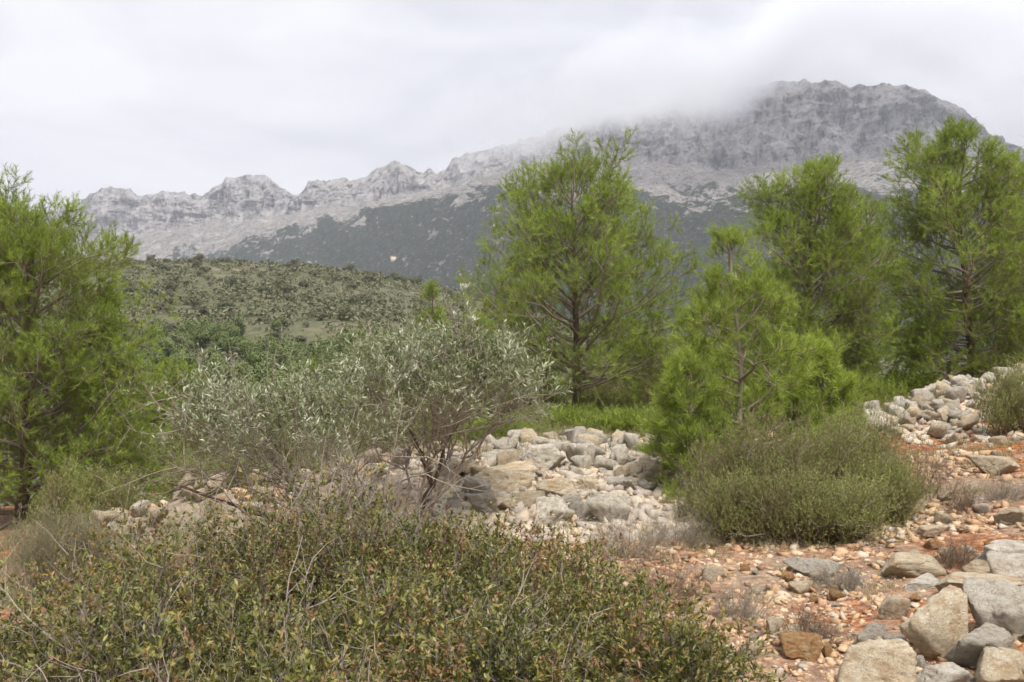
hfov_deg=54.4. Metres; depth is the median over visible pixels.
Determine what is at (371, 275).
distant shrub
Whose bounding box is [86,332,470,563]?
olive tree
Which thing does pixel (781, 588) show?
stone
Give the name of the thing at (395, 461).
wall stone
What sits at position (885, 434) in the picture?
rosemary bush
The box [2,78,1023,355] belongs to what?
mountain
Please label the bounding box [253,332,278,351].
distant pine
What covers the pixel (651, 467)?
boulder
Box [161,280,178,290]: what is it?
distant shrub
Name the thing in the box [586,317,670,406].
pine tree
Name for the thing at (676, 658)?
scrub bush
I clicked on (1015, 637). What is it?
stone
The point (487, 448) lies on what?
stone
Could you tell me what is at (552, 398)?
green bush
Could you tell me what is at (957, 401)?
wall stone
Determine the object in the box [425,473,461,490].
boulder
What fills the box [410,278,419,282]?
distant shrub
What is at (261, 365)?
distant pine
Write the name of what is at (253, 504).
wall stone
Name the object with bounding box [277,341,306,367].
distant pine
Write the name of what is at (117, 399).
distant pine
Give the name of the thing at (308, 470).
wall stone
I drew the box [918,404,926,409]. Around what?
wall stone
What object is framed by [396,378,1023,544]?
rubble
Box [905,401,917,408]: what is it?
wall stone
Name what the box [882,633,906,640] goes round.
stone
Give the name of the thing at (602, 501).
boulder
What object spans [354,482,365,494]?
wall stone
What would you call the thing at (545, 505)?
boulder
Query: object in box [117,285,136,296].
distant shrub
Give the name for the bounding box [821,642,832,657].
stone
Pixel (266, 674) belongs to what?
scrub bush
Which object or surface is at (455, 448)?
wall stone
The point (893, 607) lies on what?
boulder
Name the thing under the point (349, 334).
distant pine
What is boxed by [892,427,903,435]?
wall stone
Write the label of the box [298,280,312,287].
distant shrub
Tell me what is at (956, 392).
wall stone
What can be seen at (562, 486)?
boulder
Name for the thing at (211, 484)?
wall stone
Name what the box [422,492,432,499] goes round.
wall stone
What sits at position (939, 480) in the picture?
dry shrub
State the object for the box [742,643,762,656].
stone
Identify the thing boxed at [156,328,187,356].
shrub
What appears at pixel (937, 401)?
wall stone
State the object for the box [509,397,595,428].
green bush
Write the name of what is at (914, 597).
stone
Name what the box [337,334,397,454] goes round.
pine tree
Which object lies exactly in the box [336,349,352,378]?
distant pine
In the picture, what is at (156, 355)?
distant pine
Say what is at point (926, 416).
wall stone
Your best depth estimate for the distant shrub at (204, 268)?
351.89 m
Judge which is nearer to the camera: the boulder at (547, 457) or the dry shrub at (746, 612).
the dry shrub at (746, 612)
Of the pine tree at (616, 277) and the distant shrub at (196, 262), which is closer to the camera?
the pine tree at (616, 277)
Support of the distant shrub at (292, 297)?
on the ground at (310, 333)
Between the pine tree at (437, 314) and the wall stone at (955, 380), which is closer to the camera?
the wall stone at (955, 380)
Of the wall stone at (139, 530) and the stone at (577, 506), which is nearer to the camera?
the stone at (577, 506)
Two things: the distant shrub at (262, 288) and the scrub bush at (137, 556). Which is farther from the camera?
the distant shrub at (262, 288)
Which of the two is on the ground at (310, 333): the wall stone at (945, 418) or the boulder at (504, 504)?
the boulder at (504, 504)
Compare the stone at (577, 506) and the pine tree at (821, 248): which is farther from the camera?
the pine tree at (821, 248)
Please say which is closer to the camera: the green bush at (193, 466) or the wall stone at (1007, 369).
the green bush at (193, 466)
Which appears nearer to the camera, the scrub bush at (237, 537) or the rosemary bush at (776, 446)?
the scrub bush at (237, 537)
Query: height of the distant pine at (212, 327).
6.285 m
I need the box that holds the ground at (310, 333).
[0,259,1023,681]
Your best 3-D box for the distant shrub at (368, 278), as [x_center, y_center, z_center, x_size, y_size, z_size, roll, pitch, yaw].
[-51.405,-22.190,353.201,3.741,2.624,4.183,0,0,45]
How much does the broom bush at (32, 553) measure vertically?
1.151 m
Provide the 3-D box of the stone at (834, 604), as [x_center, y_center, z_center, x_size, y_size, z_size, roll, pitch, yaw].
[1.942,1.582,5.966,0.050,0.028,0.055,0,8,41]
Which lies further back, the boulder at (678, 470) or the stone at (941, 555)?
the boulder at (678, 470)
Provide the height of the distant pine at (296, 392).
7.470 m
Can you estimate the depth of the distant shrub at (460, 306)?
309.79 m
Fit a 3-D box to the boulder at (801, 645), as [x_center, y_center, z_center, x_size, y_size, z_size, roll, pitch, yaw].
[1.461,1.549,5.037,0.209,0.119,0.233,0,0,6]
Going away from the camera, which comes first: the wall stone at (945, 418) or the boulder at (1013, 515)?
the boulder at (1013, 515)
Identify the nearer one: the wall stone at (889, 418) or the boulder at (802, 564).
the boulder at (802, 564)
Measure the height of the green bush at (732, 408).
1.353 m
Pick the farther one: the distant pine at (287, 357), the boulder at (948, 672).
the distant pine at (287, 357)
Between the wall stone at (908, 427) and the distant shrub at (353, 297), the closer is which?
the wall stone at (908, 427)
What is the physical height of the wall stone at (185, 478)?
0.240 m
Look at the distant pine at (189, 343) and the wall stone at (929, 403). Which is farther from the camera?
the distant pine at (189, 343)
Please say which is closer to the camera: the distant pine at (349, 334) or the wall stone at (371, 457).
the wall stone at (371, 457)
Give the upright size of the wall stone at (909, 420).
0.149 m
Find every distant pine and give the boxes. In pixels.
[62,386,112,425]
[97,370,152,431]
[108,331,129,353]
[109,402,151,449]
[131,331,148,348]
[131,360,148,379]
[133,346,150,366]
[143,358,157,372]
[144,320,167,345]
[144,418,192,457]
[147,350,166,364]
[152,336,177,352]
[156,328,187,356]
[160,356,177,370]
[167,349,180,360]
[174,343,200,377]
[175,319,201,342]
[178,331,190,339]
[183,335,194,349]
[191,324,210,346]
[193,316,217,343]
[202,347,221,359]
[202,353,247,393]
[203,354,225,368]
[208,337,227,352]
[211,322,220,336]
[211,330,230,348]
[219,322,233,336]
[224,315,245,339]
[224,335,238,348]
[235,352,280,395]
[235,369,274,429]
[237,335,252,357]
[243,339,264,356]
[244,349,259,367]
[251,350,277,367]
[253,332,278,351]
[266,361,296,392]
[267,336,287,353]
[267,396,293,434]
[268,315,281,330]
[268,336,289,365]
[272,366,300,402]
[275,368,333,429]
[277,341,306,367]
[280,349,298,364]
[282,347,313,367]
[284,337,308,356]
[308,336,330,355]
[309,351,340,373]
[320,345,341,357]
[325,370,339,379]
[327,332,349,353]
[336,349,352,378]
[341,325,369,354]
[345,344,368,384]
[444,317,460,334]
[528,341,562,372]
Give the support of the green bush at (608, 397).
on the ground at (310, 333)
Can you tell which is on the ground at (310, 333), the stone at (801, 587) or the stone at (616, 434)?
the stone at (801, 587)
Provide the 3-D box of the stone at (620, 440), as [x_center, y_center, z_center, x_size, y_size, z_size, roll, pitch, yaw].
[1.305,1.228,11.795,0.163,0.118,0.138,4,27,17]
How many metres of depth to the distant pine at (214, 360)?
128.13 m
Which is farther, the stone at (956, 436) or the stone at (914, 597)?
the stone at (956, 436)
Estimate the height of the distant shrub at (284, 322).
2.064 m
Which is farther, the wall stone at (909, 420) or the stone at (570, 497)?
the wall stone at (909, 420)
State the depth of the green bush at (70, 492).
12.82 m
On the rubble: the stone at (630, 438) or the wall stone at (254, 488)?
the stone at (630, 438)
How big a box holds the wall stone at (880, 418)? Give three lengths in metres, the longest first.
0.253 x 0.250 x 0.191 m
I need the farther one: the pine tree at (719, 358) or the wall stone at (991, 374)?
the pine tree at (719, 358)
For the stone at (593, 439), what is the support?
on the rubble
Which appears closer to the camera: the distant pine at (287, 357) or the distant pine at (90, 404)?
the distant pine at (90, 404)
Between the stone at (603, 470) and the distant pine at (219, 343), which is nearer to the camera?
the stone at (603, 470)
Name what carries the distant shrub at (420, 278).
on the ground at (310, 333)
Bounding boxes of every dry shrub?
[573,501,673,568]
[617,545,720,604]
[644,495,730,550]
[703,578,780,623]
[765,600,849,640]
[800,558,874,593]
[878,429,992,502]
[925,531,986,570]
[938,485,982,513]
[975,469,1023,502]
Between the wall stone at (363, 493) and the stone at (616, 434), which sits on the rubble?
the stone at (616, 434)
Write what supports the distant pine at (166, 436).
on the ground at (310, 333)
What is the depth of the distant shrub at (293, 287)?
303.52 m
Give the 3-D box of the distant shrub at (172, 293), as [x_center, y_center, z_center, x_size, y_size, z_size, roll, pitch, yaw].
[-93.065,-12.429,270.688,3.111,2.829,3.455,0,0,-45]
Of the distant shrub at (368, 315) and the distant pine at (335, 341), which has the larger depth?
the distant shrub at (368, 315)
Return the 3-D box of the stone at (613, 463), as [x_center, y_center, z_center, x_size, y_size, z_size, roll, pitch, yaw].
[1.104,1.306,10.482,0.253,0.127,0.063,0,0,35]
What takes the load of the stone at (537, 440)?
on the rubble
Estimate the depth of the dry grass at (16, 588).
9.93 m
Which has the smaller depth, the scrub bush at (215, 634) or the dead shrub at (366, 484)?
the scrub bush at (215, 634)
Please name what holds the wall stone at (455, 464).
on the ground at (310, 333)
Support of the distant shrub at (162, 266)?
on the ground at (310, 333)
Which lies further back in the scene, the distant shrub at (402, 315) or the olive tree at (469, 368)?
the distant shrub at (402, 315)
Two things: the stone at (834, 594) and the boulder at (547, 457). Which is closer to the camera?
the stone at (834, 594)
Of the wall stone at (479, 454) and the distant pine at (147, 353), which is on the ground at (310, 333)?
the distant pine at (147, 353)
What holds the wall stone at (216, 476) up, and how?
on the ground at (310, 333)
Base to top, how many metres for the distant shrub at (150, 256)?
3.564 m
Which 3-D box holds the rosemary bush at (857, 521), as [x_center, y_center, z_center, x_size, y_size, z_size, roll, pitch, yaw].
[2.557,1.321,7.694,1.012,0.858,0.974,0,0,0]
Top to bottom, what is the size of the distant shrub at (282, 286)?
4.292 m
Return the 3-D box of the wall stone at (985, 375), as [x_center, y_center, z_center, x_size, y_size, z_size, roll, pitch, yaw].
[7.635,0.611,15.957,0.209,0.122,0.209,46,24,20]
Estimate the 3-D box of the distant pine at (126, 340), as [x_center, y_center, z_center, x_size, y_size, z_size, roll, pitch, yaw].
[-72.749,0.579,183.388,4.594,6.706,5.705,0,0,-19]
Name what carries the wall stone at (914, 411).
on the rubble
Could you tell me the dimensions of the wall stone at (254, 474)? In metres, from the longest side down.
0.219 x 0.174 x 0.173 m
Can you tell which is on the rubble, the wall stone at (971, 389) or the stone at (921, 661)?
the wall stone at (971, 389)
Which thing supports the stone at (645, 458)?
on the rubble
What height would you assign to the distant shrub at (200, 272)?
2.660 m
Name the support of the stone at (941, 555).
on the ground at (310, 333)
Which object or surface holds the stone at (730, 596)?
on the ground at (310, 333)
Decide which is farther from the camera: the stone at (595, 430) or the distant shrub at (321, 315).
the distant shrub at (321, 315)
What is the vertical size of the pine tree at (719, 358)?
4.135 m
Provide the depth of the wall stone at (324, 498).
9.77 m
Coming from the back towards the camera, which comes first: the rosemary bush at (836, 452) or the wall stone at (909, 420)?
the wall stone at (909, 420)
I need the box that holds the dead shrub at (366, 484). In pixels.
[209,393,494,562]
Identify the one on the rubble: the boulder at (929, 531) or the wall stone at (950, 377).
the wall stone at (950, 377)
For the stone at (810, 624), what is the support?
on the ground at (310, 333)
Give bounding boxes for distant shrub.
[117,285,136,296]
[145,254,155,260]
[149,262,159,267]
[155,301,166,310]
[159,262,167,269]
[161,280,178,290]
[162,296,172,304]
[163,321,176,330]
[164,291,176,296]
[167,274,181,283]
[184,295,202,308]
[190,260,202,266]
[193,252,206,261]
[194,303,215,316]
[195,268,204,275]
[199,266,210,271]
[213,300,230,309]
[219,296,228,304]
[224,274,238,283]
[230,346,241,354]
[258,286,269,291]
[270,330,282,339]
[271,277,285,284]
[274,282,291,292]
[280,319,288,326]
[285,295,294,300]
[290,285,297,291]
[295,335,306,340]
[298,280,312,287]
[301,292,311,298]
[309,311,328,319]
[321,302,338,309]
[334,305,351,320]
[343,275,351,280]
[345,263,356,270]
[347,282,357,288]
[347,295,358,302]
[358,292,372,300]
[360,275,371,280]
[361,309,371,317]
[362,297,371,302]
[367,273,377,279]
[393,275,401,279]
[393,310,407,320]
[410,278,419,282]
[413,275,423,281]
[456,298,466,309]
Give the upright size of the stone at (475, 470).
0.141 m
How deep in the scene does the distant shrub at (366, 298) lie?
293.02 m
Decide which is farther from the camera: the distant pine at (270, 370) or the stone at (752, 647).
the distant pine at (270, 370)
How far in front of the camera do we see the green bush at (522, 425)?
15.00 m
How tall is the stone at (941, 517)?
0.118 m
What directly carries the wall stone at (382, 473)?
on the ground at (310, 333)
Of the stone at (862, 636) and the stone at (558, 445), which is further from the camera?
the stone at (558, 445)
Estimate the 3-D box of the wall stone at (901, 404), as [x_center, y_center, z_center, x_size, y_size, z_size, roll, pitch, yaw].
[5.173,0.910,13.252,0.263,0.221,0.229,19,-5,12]
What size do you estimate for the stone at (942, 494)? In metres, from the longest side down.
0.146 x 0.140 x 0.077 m
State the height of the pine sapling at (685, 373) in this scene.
1.889 m
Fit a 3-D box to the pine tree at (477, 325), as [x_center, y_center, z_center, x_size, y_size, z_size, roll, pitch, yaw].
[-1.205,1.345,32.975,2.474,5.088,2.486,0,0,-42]
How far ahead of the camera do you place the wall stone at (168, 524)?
9.97 m
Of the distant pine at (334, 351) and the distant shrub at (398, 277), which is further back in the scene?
the distant shrub at (398, 277)
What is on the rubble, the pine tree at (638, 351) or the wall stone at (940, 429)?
the wall stone at (940, 429)
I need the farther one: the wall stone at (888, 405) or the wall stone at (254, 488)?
the wall stone at (888, 405)
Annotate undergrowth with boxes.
[0,255,837,506]
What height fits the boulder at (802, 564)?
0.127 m
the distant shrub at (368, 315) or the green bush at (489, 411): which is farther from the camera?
the distant shrub at (368, 315)
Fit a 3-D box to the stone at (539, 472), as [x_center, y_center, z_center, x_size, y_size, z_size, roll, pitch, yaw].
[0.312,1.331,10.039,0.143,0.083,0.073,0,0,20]
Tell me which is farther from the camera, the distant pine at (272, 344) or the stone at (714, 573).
the distant pine at (272, 344)
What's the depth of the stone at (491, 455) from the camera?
10.37 m
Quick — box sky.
[0,0,1023,211]
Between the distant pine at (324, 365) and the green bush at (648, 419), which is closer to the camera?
the green bush at (648, 419)
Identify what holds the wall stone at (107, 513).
on the ground at (310, 333)
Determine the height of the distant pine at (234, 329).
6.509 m
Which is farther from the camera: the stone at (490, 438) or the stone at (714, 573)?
the stone at (490, 438)
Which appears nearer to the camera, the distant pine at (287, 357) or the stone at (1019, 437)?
the stone at (1019, 437)
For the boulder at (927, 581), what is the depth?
6.16 m
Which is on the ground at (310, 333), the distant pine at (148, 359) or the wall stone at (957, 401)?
the distant pine at (148, 359)
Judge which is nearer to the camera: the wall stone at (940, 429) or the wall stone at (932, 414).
the wall stone at (940, 429)
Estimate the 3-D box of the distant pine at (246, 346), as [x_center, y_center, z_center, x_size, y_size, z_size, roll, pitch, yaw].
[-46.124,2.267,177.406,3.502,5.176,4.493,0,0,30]
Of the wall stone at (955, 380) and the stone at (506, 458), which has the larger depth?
the wall stone at (955, 380)
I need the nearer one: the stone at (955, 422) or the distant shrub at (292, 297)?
the stone at (955, 422)
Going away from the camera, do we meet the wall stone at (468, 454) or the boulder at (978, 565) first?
the boulder at (978, 565)
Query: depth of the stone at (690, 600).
5.91 m
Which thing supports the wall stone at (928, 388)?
on the rubble
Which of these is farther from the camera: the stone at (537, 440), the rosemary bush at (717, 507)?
the stone at (537, 440)
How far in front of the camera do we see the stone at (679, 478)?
9.83 m
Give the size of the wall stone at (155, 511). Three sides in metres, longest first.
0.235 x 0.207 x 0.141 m
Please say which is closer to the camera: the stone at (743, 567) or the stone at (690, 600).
the stone at (690, 600)
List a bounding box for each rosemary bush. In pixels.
[658,413,769,523]
[673,449,779,548]
[697,391,837,533]
[714,446,858,551]
[782,391,910,521]
[787,456,910,548]
[798,389,924,481]
[841,427,938,529]
[966,350,1023,436]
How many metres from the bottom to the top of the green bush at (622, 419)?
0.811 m
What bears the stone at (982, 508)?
on the ground at (310, 333)
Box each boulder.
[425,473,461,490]
[441,497,460,507]
[464,460,534,493]
[464,493,497,513]
[497,495,517,509]
[520,443,565,470]
[534,477,577,496]
[534,496,574,526]
[562,442,594,462]
[575,475,598,490]
[586,493,630,521]
[604,477,635,488]
[627,460,667,482]
[670,462,685,474]
[772,624,820,639]
[779,629,823,662]
[782,557,838,575]
[836,638,916,681]
[878,552,946,577]
[878,594,910,619]
[899,584,967,658]
[904,573,938,590]
[915,524,948,537]
[915,662,974,681]
[935,571,1023,591]
[944,622,1013,666]
[962,559,989,571]
[962,577,1023,635]
[966,454,1020,475]
[974,646,1023,681]
[975,539,1023,559]
[986,550,1023,586]
[994,507,1023,524]
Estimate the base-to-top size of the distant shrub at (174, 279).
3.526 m
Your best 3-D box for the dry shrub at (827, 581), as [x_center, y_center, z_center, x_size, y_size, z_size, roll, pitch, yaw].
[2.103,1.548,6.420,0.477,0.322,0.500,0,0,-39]
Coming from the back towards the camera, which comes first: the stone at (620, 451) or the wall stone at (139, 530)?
the stone at (620, 451)
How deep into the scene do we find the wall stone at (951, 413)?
12.96 m
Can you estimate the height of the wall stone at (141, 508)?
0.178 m
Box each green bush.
[21,456,159,532]
[149,449,296,502]
[219,419,342,482]
[319,388,431,455]
[415,387,507,437]
[449,409,559,442]
[492,373,583,416]
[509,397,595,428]
[561,402,657,432]
[568,370,656,411]
[635,406,698,437]
[644,365,779,420]
[799,371,910,413]
[880,353,964,398]
[954,345,1023,377]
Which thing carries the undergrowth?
on the ground at (310, 333)
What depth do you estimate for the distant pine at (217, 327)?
208.73 m
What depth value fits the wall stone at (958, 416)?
12.88 m
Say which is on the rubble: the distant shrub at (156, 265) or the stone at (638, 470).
the stone at (638, 470)
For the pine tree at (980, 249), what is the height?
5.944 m
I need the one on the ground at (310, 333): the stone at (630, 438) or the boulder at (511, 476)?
the boulder at (511, 476)
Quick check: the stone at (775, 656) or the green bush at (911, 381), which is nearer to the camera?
the stone at (775, 656)
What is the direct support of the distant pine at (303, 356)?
on the ground at (310, 333)
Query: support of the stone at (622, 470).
on the rubble
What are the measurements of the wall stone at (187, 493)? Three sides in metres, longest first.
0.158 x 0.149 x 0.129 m
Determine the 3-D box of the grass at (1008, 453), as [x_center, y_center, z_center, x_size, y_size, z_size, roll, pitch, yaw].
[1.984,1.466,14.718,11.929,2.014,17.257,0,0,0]
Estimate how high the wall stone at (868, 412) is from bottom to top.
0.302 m
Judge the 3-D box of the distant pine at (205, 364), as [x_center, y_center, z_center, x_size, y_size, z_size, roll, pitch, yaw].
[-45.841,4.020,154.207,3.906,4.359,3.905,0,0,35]
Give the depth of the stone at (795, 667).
4.80 m
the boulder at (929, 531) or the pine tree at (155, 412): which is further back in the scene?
the pine tree at (155, 412)
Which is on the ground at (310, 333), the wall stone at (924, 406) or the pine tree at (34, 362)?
the pine tree at (34, 362)
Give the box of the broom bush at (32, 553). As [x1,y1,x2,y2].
[0,485,131,599]
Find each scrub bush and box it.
[0,468,304,656]
[0,521,273,681]
[0,540,189,681]
[71,503,369,681]
[76,563,430,681]
[112,430,439,647]
[193,537,574,681]
[247,409,570,628]
[348,552,640,681]
[360,516,651,666]
[452,542,752,681]
[556,578,786,681]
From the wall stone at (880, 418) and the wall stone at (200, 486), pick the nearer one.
the wall stone at (200, 486)
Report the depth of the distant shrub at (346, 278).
346.66 m
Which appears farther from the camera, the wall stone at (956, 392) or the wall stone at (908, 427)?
the wall stone at (956, 392)
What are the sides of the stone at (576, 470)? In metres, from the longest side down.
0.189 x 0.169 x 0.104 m
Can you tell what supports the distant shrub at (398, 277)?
on the ground at (310, 333)
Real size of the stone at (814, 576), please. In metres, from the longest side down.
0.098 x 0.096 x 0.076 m
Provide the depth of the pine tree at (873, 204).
25.82 m
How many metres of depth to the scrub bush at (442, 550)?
5.97 m
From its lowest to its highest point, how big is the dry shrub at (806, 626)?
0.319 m
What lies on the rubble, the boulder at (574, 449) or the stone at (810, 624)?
the boulder at (574, 449)
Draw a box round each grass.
[0,372,1023,648]
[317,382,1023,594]
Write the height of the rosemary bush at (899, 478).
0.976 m
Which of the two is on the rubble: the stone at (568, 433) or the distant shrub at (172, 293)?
the stone at (568, 433)
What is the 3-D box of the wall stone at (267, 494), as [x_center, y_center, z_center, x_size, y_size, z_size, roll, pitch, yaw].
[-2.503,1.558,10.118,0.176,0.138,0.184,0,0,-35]
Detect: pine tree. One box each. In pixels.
[0,161,195,529]
[109,355,242,499]
[272,357,330,452]
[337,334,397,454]
[413,279,462,428]
[449,125,734,411]
[451,306,503,407]
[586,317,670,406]
[614,331,713,407]
[686,274,769,399]
[720,149,915,395]
[814,193,919,384]
[847,112,1023,388]
[970,152,1023,362]
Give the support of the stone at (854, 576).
on the ground at (310, 333)
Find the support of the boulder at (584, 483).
on the ground at (310, 333)
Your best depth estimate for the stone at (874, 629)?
5.21 m
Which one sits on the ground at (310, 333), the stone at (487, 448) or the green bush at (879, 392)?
the green bush at (879, 392)
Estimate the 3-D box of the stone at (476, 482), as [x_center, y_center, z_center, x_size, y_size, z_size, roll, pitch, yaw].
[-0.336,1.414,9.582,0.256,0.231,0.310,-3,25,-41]
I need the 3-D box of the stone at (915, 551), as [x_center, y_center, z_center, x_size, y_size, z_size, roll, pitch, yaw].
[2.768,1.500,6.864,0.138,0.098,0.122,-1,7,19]
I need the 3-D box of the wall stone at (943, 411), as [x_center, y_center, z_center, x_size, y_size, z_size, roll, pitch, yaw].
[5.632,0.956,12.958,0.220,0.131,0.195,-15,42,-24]
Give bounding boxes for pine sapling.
[633,347,738,502]
[776,327,880,463]
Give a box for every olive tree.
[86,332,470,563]
[268,287,572,538]
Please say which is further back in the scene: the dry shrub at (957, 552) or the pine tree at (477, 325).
the pine tree at (477, 325)
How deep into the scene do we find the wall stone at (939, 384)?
14.60 m
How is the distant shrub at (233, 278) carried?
on the ground at (310, 333)
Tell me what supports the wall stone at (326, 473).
on the ground at (310, 333)
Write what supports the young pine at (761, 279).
on the ground at (310, 333)
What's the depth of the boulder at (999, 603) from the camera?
4.85 m
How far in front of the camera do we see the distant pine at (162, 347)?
175.07 m
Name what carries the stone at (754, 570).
on the ground at (310, 333)
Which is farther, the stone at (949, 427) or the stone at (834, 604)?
the stone at (949, 427)
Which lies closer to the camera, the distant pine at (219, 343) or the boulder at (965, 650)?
the boulder at (965, 650)
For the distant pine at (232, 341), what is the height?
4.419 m
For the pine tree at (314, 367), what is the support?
on the ground at (310, 333)
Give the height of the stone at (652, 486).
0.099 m
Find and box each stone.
[92,510,112,521]
[98,510,117,524]
[101,522,117,538]
[111,508,128,516]
[118,522,145,534]
[129,499,150,516]
[132,517,146,522]
[148,505,168,520]
[160,517,171,526]
[169,471,194,493]
[172,490,185,500]
[181,485,193,497]
[190,515,205,528]
[192,488,205,499]
[193,477,207,489]
[207,479,222,488]
[209,472,228,489]
[248,469,264,480]
[249,485,261,492]
[251,501,263,510]
[255,487,274,500]
[297,469,311,479]
[319,493,336,507]
[320,469,330,481]
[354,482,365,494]
[363,448,381,464]
[370,466,390,476]
[392,446,408,464]
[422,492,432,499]
[434,457,454,476]
[451,459,461,472]
[453,446,462,451]
[454,461,479,473]
[460,449,472,458]
[464,475,490,492]
[470,465,486,475]
[471,446,481,459]
[476,444,493,450]
[482,451,514,465]
[484,435,495,442]
[485,449,513,453]
[492,437,517,449]
[496,449,515,464]
[507,429,521,437]
[508,449,520,460]
[511,434,519,440]
[514,490,545,508]
[520,427,537,442]
[531,437,547,444]
[535,469,547,475]
[543,431,557,437]
[548,441,565,450]
[558,430,572,439]
[560,493,582,502]
[568,500,594,518]
[569,426,586,442]
[570,455,591,468]
[570,465,583,474]
[576,437,605,456]
[577,433,600,446]
[584,431,609,443]
[587,428,603,433]
[592,455,612,469]
[598,467,607,472]
[608,459,618,466]
[610,444,630,460]
[611,429,625,441]
[614,464,629,476]
[617,438,627,445]
[620,494,630,504]
[623,433,639,448]
[629,464,642,477]
[636,478,647,487]
[639,456,650,460]
[644,482,656,491]
[674,475,688,485]
[676,500,684,517]
[681,597,694,608]
[702,566,719,582]
[707,564,725,577]
[726,587,734,598]
[740,563,750,571]
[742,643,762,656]
[749,632,763,640]
[750,583,763,594]
[751,567,757,573]
[754,623,761,628]
[765,585,785,590]
[766,617,783,634]
[766,653,777,658]
[782,570,795,581]
[788,580,812,593]
[788,665,798,670]
[809,571,823,580]
[809,593,817,603]
[809,623,818,633]
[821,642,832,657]
[829,587,845,600]
[831,603,839,606]
[847,567,861,584]
[855,631,872,641]
[859,400,880,410]
[863,409,878,432]
[863,622,886,639]
[873,416,889,430]
[878,413,899,424]
[882,402,892,412]
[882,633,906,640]
[888,401,905,413]
[889,404,909,424]
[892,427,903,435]
[893,396,904,401]
[900,424,915,430]
[902,417,916,425]
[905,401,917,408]
[907,404,921,418]
[907,549,923,553]
[909,392,923,402]
[910,593,921,601]
[911,387,930,392]
[913,389,934,400]
[916,655,925,667]
[917,401,931,405]
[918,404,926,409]
[921,410,940,419]
[921,412,930,418]
[922,538,940,549]
[927,423,947,437]
[931,402,955,410]
[932,399,943,404]
[934,511,954,522]
[936,380,951,389]
[936,405,948,421]
[936,416,947,421]
[937,385,950,396]
[938,490,948,500]
[938,547,955,561]
[939,421,954,432]
[941,379,950,385]
[941,398,951,402]
[944,386,967,402]
[944,398,960,411]
[944,433,962,444]
[947,374,962,385]
[947,409,958,418]
[949,419,962,429]
[951,374,966,384]
[952,410,971,419]
[956,381,967,385]
[960,412,979,429]
[965,380,981,387]
[965,399,976,407]
[966,384,975,395]
[968,392,979,399]
[972,503,989,512]
[980,371,995,380]
[983,373,993,382]
[988,436,1006,444]
[991,450,1002,455]
[992,367,1016,374]
[1012,633,1019,640]
[1015,434,1023,440]
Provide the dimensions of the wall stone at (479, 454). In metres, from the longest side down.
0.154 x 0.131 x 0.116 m
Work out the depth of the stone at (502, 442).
11.73 m
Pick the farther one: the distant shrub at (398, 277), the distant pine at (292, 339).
the distant shrub at (398, 277)
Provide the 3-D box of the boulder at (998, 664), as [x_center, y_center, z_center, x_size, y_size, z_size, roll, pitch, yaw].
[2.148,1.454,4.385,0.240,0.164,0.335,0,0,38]
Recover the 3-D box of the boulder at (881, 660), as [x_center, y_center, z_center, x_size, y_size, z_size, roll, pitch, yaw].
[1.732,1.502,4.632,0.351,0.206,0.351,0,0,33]
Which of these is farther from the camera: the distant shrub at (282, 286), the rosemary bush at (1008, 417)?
the distant shrub at (282, 286)
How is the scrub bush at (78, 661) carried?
on the ground at (310, 333)
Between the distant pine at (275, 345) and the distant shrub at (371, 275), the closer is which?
the distant pine at (275, 345)
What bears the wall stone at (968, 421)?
on the ground at (310, 333)
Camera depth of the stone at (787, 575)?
6.62 m
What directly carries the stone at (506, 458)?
on the rubble
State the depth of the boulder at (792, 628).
5.37 m
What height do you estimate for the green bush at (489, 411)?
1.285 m
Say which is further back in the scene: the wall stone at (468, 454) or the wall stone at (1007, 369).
the wall stone at (1007, 369)
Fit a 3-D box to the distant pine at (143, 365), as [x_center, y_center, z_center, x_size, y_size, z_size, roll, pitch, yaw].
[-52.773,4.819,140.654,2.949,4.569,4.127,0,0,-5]
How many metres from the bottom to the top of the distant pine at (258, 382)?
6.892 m
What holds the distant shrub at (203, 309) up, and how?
on the ground at (310, 333)
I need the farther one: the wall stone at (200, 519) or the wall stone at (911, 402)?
the wall stone at (911, 402)
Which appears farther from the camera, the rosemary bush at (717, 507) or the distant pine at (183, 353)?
the distant pine at (183, 353)
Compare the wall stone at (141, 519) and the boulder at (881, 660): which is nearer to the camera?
the boulder at (881, 660)
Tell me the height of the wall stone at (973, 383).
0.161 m
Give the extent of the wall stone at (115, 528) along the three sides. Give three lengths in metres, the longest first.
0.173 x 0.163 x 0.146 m
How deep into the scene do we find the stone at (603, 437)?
11.96 m
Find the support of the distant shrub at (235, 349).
on the ground at (310, 333)
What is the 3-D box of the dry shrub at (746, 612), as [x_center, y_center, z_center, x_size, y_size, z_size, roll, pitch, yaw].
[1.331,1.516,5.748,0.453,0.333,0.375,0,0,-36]
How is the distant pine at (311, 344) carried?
on the ground at (310, 333)
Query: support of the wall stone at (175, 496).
on the ground at (310, 333)
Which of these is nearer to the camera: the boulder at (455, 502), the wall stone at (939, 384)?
the boulder at (455, 502)
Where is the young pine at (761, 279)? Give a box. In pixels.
[633,218,857,480]
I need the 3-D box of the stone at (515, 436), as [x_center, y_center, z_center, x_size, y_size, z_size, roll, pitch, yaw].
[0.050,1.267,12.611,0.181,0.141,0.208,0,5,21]

